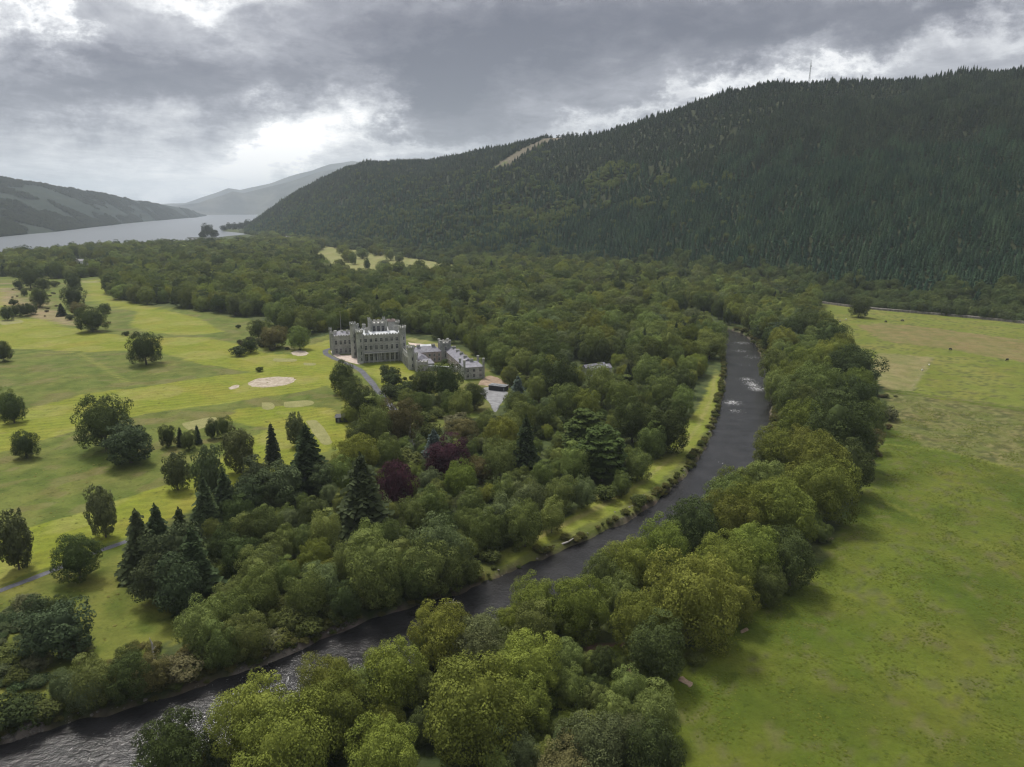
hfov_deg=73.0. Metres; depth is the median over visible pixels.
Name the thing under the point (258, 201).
mountain
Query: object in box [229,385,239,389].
sand bunker
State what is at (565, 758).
broadleaf tree
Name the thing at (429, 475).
willow tree
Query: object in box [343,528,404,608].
broadleaf tree
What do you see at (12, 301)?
shrub
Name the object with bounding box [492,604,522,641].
beech tree
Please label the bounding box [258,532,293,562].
broadleaf tree
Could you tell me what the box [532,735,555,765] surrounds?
broadleaf tree
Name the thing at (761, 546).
beech tree
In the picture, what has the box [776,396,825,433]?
beech tree
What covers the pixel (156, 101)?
sky
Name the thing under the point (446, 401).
broadleaf tree
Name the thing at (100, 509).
poplar tree
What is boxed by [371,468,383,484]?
beech tree
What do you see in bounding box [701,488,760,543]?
beech tree
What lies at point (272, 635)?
shrub
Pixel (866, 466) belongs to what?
broadleaf tree
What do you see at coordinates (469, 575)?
shrub
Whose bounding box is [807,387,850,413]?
broadleaf tree
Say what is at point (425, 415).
shrub
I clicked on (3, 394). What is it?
broadleaf tree
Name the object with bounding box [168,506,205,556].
fir tree
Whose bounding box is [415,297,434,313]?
broadleaf tree
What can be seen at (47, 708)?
shrub
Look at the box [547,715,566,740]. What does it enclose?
broadleaf tree
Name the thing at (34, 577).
path
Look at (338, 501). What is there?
broadleaf tree
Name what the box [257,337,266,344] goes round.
shrub
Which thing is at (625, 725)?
willow tree
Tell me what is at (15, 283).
broadleaf tree
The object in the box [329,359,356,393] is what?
broadleaf tree
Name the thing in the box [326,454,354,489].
broadleaf tree
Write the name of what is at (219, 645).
broadleaf tree
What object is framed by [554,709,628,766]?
willow tree
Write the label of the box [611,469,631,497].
broadleaf tree
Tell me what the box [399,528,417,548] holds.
broadleaf tree
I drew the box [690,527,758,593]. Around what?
beech tree
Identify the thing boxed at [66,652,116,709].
broadleaf tree
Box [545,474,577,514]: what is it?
broadleaf tree
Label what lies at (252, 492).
pine tree
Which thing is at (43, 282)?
broadleaf tree
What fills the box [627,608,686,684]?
broadleaf tree
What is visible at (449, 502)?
broadleaf tree
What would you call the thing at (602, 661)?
broadleaf tree
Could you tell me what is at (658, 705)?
broadleaf tree
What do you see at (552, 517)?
broadleaf tree
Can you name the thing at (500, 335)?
broadleaf tree
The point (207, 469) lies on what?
poplar tree
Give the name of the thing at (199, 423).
mown green
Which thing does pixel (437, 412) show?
shrub
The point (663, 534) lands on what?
beech tree
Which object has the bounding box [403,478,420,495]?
beech tree
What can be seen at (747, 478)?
beech tree
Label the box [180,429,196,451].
broadleaf tree
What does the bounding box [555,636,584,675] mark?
broadleaf tree
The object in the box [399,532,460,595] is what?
broadleaf tree
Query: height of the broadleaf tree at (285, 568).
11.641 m
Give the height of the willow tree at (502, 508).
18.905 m
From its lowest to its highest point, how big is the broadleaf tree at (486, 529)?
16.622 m
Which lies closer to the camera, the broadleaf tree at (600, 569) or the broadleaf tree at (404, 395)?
the broadleaf tree at (600, 569)
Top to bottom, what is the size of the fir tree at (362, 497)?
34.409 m
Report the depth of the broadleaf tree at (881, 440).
317.27 m
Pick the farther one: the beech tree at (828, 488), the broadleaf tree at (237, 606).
the beech tree at (828, 488)
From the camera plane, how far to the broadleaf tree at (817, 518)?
237.09 m
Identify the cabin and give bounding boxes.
[489,383,507,390]
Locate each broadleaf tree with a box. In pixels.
[0,305,13,319]
[0,340,14,361]
[0,386,18,415]
[0,392,28,422]
[10,429,40,457]
[11,305,19,315]
[12,279,21,287]
[15,266,42,287]
[15,303,32,315]
[20,289,27,295]
[24,303,37,313]
[29,286,50,306]
[35,276,50,289]
[44,594,76,613]
[49,532,105,583]
[59,285,87,307]
[63,273,81,289]
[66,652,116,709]
[68,301,87,313]
[69,393,133,448]
[73,305,110,331]
[99,303,110,313]
[99,651,157,705]
[110,643,142,670]
[124,331,163,364]
[128,648,171,694]
[129,705,209,766]
[157,424,176,446]
[171,592,230,654]
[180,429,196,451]
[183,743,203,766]
[196,619,243,669]
[201,517,223,539]
[204,417,218,438]
[206,520,239,566]
[207,587,254,626]
[211,575,245,606]
[212,559,231,578]
[214,415,232,437]
[219,492,255,524]
[220,609,272,662]
[221,535,263,580]
[227,511,258,546]
[233,542,283,583]
[235,507,279,550]
[235,561,279,623]
[242,337,257,352]
[242,558,277,601]
[246,319,267,337]
[250,503,283,543]
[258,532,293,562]
[259,325,287,347]
[265,609,285,629]
[269,553,299,593]
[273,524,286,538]
[276,522,297,554]
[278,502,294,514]
[282,563,328,618]
[286,326,310,349]
[287,522,313,555]
[296,493,309,512]
[297,495,330,529]
[307,507,343,553]
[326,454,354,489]
[328,580,361,626]
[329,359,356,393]
[331,493,344,515]
[331,540,359,585]
[335,375,363,398]
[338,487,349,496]
[340,664,379,715]
[341,383,376,417]
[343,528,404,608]
[345,420,372,448]
[348,517,385,554]
[356,395,392,444]
[368,393,385,412]
[372,517,400,546]
[372,568,403,609]
[374,432,402,471]
[380,397,423,441]
[386,501,399,518]
[387,536,415,569]
[395,495,428,533]
[396,550,435,598]
[398,388,417,408]
[399,525,410,536]
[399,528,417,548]
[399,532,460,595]
[402,661,437,710]
[403,704,435,748]
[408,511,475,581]
[409,391,432,412]
[409,623,446,670]
[411,365,435,395]
[413,491,427,506]
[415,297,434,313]
[415,483,448,525]
[418,485,437,496]
[426,359,464,403]
[429,306,449,329]
[430,477,445,492]
[436,509,458,531]
[439,535,480,591]
[440,389,460,414]
[441,495,453,510]
[443,418,479,442]
[447,386,473,418]
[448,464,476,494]
[454,506,483,537]
[456,485,483,519]
[456,529,464,535]
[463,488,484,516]
[464,383,486,410]
[466,454,493,484]
[469,504,509,551]
[474,409,494,434]
[475,331,498,358]
[481,435,520,480]
[481,743,514,766]
[483,479,494,488]
[484,641,511,674]
[486,341,511,372]
[489,473,515,503]
[499,333,518,340]
[501,411,522,438]
[501,470,522,484]
[502,389,526,412]
[505,346,533,376]
[505,497,542,551]
[507,400,539,428]
[510,598,555,648]
[512,465,531,488]
[520,477,537,488]
[524,373,550,401]
[526,352,550,374]
[530,458,553,490]
[532,404,556,426]
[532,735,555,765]
[537,353,579,397]
[537,727,594,766]
[541,494,564,536]
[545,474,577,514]
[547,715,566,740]
[548,382,579,420]
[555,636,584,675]
[555,661,588,708]
[559,440,591,481]
[574,708,605,729]
[578,649,597,677]
[579,547,622,593]
[580,673,609,706]
[582,682,613,716]
[583,362,615,409]
[586,645,618,679]
[594,570,639,623]
[595,690,637,735]
[603,374,638,409]
[610,396,652,443]
[610,663,647,710]
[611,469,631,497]
[612,655,629,676]
[621,713,687,766]
[625,447,653,480]
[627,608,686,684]
[632,353,668,388]
[632,677,681,734]
[637,420,666,458]
[643,375,678,409]
[645,398,689,453]
[662,494,726,552]
[665,365,696,392]
[670,383,696,416]
[673,530,695,558]
[700,472,747,508]
[734,460,787,492]
[738,301,760,328]
[748,310,774,335]
[749,562,788,607]
[757,347,792,379]
[762,368,791,401]
[762,523,820,595]
[771,373,805,412]
[788,383,819,407]
[791,359,842,394]
[793,298,812,308]
[803,389,885,461]
[803,510,822,533]
[804,328,824,340]
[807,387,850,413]
[812,520,833,542]
[815,318,854,341]
[824,343,889,382]
[830,436,875,495]
[831,373,878,407]
[848,296,872,317]
[861,397,888,430]
[863,429,886,454]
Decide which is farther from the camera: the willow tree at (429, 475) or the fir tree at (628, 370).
the fir tree at (628, 370)
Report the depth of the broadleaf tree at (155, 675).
160.46 m
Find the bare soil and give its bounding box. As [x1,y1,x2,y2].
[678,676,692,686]
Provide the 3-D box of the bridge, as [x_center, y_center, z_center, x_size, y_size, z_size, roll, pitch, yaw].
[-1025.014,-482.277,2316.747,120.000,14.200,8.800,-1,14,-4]
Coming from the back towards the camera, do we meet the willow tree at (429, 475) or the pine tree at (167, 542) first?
the willow tree at (429, 475)
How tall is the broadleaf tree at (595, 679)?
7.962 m
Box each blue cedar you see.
[421,428,441,458]
[506,376,526,398]
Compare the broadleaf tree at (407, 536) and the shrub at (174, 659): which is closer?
the shrub at (174, 659)
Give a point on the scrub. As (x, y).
(290, 639)
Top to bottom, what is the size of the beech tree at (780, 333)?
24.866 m
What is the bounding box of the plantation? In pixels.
[243,63,1023,321]
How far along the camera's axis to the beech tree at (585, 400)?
358.14 m
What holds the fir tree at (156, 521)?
on the ground at (970, 369)
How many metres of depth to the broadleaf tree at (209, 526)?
236.44 m
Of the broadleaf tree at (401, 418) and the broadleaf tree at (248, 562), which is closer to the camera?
the broadleaf tree at (248, 562)
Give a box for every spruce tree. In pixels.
[964,268,969,280]
[972,270,977,283]
[981,269,984,280]
[983,267,989,283]
[987,272,992,286]
[997,267,1002,279]
[1003,259,1009,272]
[1016,264,1022,281]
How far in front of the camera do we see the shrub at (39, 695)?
156.92 m
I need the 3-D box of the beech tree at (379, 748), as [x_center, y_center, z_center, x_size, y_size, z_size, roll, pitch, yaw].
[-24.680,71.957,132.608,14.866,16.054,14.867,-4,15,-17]
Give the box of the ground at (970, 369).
[0,215,1023,766]
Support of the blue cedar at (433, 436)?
on the ground at (970, 369)
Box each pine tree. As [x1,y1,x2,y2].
[9,594,96,659]
[19,594,52,626]
[99,418,154,465]
[125,552,177,602]
[136,519,207,577]
[150,550,206,614]
[228,474,265,510]
[236,454,270,488]
[253,458,305,504]
[308,459,341,495]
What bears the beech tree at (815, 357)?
on the ground at (970, 369)
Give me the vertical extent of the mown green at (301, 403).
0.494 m
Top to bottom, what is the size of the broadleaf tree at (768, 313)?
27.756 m
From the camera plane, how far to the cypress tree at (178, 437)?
327.79 m
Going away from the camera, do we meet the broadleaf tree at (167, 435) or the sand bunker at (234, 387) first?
the broadleaf tree at (167, 435)
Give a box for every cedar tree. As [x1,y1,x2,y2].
[561,407,605,448]
[572,424,627,481]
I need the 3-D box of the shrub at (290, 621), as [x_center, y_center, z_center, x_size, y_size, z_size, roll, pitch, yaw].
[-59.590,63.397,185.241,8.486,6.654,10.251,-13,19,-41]
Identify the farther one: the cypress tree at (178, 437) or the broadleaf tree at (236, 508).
the cypress tree at (178, 437)
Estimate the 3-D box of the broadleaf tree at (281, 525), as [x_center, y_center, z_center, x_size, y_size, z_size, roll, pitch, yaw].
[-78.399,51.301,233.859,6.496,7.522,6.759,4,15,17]
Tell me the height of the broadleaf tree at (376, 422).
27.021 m
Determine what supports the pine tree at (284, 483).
on the ground at (970, 369)
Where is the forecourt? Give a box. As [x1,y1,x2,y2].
[331,351,358,363]
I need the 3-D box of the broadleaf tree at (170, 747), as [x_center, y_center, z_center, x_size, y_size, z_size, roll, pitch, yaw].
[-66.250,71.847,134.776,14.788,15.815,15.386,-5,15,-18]
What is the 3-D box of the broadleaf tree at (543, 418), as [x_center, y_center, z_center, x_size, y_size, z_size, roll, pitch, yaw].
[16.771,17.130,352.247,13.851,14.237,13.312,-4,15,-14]
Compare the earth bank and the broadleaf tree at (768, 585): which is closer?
the broadleaf tree at (768, 585)
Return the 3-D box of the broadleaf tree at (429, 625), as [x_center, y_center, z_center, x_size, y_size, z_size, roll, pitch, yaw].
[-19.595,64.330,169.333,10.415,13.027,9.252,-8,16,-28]
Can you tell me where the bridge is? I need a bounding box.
[187,237,223,239]
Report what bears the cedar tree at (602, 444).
on the ground at (970, 369)
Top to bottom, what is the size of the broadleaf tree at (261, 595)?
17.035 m
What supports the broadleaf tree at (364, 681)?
on the ground at (970, 369)
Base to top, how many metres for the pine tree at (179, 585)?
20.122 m
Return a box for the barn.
[582,362,611,376]
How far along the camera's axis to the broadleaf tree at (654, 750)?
133.57 m
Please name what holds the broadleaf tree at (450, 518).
on the ground at (970, 369)
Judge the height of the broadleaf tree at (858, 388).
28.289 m
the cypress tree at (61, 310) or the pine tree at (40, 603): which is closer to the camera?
the pine tree at (40, 603)
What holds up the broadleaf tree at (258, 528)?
on the ground at (970, 369)
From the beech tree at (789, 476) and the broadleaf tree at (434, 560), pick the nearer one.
the broadleaf tree at (434, 560)
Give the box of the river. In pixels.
[0,328,772,766]
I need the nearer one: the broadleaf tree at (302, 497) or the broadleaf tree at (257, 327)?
the broadleaf tree at (302, 497)
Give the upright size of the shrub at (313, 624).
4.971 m
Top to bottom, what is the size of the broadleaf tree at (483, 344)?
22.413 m
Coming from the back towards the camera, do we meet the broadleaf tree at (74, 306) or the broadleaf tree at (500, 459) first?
the broadleaf tree at (74, 306)
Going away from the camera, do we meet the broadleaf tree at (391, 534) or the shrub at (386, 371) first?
the broadleaf tree at (391, 534)
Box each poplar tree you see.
[0,507,33,569]
[82,483,116,537]
[160,451,191,489]
[189,444,225,498]
[219,425,254,473]
[285,411,307,443]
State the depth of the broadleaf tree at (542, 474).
272.53 m
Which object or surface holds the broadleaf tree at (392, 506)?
on the ground at (970, 369)
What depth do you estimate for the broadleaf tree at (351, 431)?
316.15 m
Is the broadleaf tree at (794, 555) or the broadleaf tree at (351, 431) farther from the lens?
the broadleaf tree at (351, 431)
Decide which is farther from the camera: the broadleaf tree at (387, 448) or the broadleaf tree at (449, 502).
the broadleaf tree at (387, 448)
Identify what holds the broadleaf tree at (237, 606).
on the ground at (970, 369)
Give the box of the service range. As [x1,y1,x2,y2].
[414,338,484,379]
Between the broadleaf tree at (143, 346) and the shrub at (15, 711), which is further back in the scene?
the broadleaf tree at (143, 346)
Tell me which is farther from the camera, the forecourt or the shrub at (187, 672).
the forecourt
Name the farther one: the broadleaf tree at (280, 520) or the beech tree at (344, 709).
the broadleaf tree at (280, 520)
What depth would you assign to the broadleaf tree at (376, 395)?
371.33 m
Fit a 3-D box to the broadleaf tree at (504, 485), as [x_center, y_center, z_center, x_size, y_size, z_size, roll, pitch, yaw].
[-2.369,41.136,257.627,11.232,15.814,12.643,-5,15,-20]
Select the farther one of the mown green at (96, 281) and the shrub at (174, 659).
the mown green at (96, 281)
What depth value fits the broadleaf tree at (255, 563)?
193.35 m
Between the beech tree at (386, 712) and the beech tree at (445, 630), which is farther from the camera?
the beech tree at (445, 630)
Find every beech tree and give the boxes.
[203,666,296,764]
[230,687,343,766]
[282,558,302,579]
[283,664,380,763]
[295,650,365,708]
[298,536,333,572]
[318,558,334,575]
[327,586,347,603]
[331,432,380,466]
[341,405,359,421]
[343,710,420,766]
[360,634,428,710]
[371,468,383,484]
[371,702,406,733]
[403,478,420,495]
[405,598,472,668]
[422,649,525,766]
[442,457,478,497]
[466,313,486,328]
[467,537,483,555]
[474,487,491,503]
[482,416,518,447]
[484,483,495,498]
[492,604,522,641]
[495,627,562,698]
[498,672,552,735]
[508,569,557,629]
[542,574,611,648]
[569,388,600,416]
[598,534,657,590]
[605,585,673,661]
[625,537,654,577]
[637,510,691,580]
[640,543,743,656]
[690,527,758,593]
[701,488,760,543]
[716,571,761,625]
[717,465,761,494]
[723,479,784,538]
[723,522,784,588]
[752,421,797,471]
[752,477,819,541]
[760,470,813,508]
[767,326,799,351]
[769,359,810,383]
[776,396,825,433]
[780,428,855,492]
[782,342,810,360]
[784,423,830,465]
[788,453,862,525]
[792,346,832,376]
[842,366,877,391]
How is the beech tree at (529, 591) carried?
on the ground at (970, 369)
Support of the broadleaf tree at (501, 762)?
on the ground at (970, 369)
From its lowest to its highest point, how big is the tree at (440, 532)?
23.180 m
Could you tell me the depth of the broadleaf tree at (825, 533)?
231.28 m
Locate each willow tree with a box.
[46,666,72,703]
[59,670,103,715]
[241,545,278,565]
[276,507,305,528]
[300,559,339,605]
[319,482,337,503]
[417,465,443,489]
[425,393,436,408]
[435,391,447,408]
[450,628,506,673]
[451,491,467,513]
[457,607,510,646]
[483,491,522,545]
[504,727,544,766]
[510,474,547,511]
[550,727,571,763]
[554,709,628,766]
[570,474,596,508]
[602,712,652,761]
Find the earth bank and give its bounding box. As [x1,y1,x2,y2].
[478,376,508,387]
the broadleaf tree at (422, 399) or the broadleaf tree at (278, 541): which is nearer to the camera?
the broadleaf tree at (278, 541)
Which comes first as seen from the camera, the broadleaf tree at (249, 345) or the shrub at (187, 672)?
the shrub at (187, 672)
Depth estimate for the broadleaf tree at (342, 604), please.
186.79 m
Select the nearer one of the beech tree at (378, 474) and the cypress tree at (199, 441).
the beech tree at (378, 474)
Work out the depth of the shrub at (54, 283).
982.39 m
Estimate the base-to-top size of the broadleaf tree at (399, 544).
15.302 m
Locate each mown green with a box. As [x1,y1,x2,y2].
[0,319,23,324]
[82,280,100,282]
[182,417,216,429]
[262,402,274,409]
[273,358,296,361]
[284,400,313,407]
[306,420,331,444]
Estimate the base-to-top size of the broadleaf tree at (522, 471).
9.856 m
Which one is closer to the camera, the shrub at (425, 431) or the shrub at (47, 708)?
the shrub at (47, 708)
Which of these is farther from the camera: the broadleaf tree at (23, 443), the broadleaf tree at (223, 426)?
the broadleaf tree at (223, 426)
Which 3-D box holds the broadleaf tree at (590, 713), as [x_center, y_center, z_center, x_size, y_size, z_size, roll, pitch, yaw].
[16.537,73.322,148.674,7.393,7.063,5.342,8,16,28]
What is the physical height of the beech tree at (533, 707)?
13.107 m
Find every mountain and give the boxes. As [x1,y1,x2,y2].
[162,161,358,205]
[173,168,342,214]
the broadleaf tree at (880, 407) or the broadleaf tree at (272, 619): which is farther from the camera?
the broadleaf tree at (880, 407)
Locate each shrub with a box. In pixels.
[0,640,27,667]
[0,688,38,731]
[2,663,29,686]
[8,299,18,304]
[8,592,39,612]
[18,650,55,671]
[18,690,46,704]
[30,697,64,722]
[49,280,60,286]
[60,636,96,658]
[65,314,74,319]
[100,680,129,702]
[160,655,182,682]
[163,650,203,683]
[177,658,200,679]
[185,644,218,668]
[228,345,246,356]
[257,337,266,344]
[259,628,283,652]
[275,603,305,631]
[294,612,323,635]
[379,365,400,376]
[379,383,397,398]
[381,373,401,384]
[391,446,421,468]
[393,388,412,397]
[398,380,413,392]
[412,411,430,424]
[419,422,443,440]
[430,407,445,416]
[443,412,467,428]
[458,560,483,585]
[479,549,501,562]
[492,414,502,425]
[591,484,618,500]
[630,494,646,506]
[882,405,898,420]
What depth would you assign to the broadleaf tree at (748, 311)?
641.97 m
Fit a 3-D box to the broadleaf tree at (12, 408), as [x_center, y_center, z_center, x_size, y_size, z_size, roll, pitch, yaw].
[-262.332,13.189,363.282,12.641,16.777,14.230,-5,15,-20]
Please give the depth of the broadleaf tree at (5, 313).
695.07 m
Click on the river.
(110, 740)
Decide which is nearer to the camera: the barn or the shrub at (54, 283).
the barn
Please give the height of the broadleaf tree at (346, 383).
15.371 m
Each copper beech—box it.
[375,458,420,508]
[421,431,471,480]
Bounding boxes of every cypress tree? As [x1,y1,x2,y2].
[56,303,66,315]
[175,427,182,446]
[194,425,202,444]
[263,424,281,464]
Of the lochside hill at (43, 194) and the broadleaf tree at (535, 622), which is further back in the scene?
the lochside hill at (43, 194)
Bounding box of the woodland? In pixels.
[0,230,882,766]
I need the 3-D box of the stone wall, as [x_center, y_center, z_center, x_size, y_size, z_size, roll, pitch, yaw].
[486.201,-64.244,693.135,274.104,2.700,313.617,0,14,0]
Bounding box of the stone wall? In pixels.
[822,301,1023,323]
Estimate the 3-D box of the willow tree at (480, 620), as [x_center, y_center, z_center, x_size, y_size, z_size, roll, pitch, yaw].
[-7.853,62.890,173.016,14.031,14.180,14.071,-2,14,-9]
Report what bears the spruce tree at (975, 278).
on the forested hill at (508, 159)
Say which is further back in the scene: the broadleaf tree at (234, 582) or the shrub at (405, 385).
the shrub at (405, 385)
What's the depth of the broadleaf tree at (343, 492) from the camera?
261.77 m
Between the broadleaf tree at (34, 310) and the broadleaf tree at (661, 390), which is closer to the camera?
the broadleaf tree at (661, 390)
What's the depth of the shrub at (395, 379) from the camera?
433.86 m
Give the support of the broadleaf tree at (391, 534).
on the ground at (970, 369)
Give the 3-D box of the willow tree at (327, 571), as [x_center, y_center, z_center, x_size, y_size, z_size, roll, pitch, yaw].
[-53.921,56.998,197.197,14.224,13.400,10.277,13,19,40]
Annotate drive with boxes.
[323,348,396,409]
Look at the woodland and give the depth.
750.01 m
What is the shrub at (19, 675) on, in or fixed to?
on the ground at (970, 369)
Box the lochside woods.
[0,176,250,236]
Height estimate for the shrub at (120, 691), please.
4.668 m
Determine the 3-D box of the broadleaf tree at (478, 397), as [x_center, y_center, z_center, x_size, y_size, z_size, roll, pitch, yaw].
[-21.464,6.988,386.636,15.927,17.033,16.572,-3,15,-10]
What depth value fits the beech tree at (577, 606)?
177.04 m
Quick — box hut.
[335,413,347,422]
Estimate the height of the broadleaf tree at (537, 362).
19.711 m
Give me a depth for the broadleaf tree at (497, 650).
166.08 m
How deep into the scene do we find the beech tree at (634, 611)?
171.92 m
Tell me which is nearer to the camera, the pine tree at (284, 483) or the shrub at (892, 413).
the pine tree at (284, 483)
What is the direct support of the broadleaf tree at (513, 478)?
on the ground at (970, 369)
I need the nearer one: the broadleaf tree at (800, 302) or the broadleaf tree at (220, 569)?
the broadleaf tree at (220, 569)
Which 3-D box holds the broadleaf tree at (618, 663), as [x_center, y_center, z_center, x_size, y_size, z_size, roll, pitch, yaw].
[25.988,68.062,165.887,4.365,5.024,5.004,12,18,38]
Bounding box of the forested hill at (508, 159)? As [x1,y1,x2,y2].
[239,74,1023,320]
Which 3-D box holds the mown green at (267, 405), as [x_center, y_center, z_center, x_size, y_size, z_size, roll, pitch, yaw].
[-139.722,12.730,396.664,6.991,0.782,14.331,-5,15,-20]
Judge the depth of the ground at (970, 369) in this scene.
255.08 m
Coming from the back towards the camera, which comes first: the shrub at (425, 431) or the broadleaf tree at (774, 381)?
the broadleaf tree at (774, 381)
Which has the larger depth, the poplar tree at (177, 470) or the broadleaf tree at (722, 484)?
the poplar tree at (177, 470)
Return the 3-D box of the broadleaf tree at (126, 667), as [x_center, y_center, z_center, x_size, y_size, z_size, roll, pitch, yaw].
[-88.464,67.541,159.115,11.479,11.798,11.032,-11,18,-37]
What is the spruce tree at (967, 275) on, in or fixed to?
on the forested hill at (508, 159)
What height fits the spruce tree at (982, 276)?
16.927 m
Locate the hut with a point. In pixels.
(338, 417)
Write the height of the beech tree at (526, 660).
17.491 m
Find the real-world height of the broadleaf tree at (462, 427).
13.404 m
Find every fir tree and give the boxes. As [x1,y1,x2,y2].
[114,508,153,591]
[146,503,169,538]
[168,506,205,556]
[169,524,230,617]
[189,476,225,536]
[204,734,226,766]
[211,469,235,515]
[288,422,328,498]
[331,451,400,548]
[510,414,542,479]
[623,362,634,384]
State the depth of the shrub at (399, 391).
405.15 m
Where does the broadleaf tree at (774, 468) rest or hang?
on the ground at (970, 369)
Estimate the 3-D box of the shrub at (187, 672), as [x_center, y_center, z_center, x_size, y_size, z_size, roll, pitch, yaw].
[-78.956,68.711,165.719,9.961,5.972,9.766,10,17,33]
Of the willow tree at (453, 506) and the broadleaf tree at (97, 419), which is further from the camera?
the broadleaf tree at (97, 419)
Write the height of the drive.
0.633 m
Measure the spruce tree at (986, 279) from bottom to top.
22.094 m
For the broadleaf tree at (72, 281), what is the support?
on the ground at (970, 369)
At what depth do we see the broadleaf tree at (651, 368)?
425.41 m
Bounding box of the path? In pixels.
[0,540,126,592]
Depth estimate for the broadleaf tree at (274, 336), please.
552.69 m
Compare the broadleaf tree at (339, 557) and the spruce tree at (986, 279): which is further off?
the spruce tree at (986, 279)
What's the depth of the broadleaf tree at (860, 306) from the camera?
705.75 m
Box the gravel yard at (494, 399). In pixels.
[480,387,507,411]
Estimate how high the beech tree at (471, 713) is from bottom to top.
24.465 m
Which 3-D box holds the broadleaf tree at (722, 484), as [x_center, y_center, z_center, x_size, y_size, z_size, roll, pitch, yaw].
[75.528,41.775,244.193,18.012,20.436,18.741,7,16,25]
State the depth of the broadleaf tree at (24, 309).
718.38 m
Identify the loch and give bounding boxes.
[0,215,257,251]
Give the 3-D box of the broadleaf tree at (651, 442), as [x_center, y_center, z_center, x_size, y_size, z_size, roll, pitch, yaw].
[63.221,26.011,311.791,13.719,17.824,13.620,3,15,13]
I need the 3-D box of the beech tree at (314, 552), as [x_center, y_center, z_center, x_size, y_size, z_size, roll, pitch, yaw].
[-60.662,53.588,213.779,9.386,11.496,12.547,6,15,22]
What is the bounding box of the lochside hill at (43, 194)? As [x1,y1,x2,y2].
[0,178,200,236]
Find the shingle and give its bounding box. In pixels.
[0,373,726,743]
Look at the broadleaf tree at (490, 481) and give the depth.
278.53 m
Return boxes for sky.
[0,0,1023,203]
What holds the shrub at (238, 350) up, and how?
on the ground at (970, 369)
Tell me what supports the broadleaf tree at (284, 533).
on the ground at (970, 369)
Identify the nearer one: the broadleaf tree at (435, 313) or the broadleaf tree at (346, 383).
the broadleaf tree at (346, 383)
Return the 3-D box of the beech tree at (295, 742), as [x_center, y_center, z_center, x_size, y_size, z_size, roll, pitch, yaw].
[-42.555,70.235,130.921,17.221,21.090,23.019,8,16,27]
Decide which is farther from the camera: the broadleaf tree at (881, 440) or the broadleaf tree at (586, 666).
the broadleaf tree at (881, 440)
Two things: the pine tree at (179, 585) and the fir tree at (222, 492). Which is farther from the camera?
the fir tree at (222, 492)
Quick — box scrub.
[0,285,897,766]
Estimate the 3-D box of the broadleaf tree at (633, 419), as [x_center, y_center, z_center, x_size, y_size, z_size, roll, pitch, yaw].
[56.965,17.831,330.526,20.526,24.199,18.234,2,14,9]
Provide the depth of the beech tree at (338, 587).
194.62 m
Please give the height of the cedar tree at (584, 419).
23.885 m
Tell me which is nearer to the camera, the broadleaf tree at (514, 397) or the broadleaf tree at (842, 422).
the broadleaf tree at (842, 422)
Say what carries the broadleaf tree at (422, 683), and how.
on the ground at (970, 369)
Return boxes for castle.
[329,317,417,369]
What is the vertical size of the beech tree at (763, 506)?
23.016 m
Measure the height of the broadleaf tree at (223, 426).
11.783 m
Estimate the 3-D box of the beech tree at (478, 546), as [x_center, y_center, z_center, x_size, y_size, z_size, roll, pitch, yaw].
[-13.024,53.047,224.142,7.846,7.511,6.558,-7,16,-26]
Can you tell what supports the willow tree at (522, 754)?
on the ground at (970, 369)
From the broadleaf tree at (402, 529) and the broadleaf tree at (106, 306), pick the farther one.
the broadleaf tree at (106, 306)
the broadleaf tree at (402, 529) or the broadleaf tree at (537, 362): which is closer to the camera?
the broadleaf tree at (402, 529)
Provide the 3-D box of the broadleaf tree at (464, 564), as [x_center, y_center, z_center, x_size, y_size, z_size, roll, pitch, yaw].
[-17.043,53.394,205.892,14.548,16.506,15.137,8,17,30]
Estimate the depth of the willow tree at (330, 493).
260.80 m
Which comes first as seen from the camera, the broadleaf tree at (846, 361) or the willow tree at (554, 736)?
the willow tree at (554, 736)
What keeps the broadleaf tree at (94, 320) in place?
on the ground at (970, 369)
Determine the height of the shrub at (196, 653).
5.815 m
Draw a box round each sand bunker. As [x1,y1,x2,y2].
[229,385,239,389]
[248,377,295,386]
[292,350,307,355]
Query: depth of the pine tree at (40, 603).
184.00 m
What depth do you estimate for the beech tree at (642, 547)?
207.92 m
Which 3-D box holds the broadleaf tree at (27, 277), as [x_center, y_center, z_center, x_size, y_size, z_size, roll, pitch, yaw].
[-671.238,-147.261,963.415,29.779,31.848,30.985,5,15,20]
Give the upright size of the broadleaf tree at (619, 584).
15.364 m
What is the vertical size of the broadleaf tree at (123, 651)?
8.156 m
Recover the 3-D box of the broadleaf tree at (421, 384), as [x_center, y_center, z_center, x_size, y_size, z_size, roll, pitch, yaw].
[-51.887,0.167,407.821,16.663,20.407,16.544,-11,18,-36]
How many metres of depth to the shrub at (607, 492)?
264.73 m

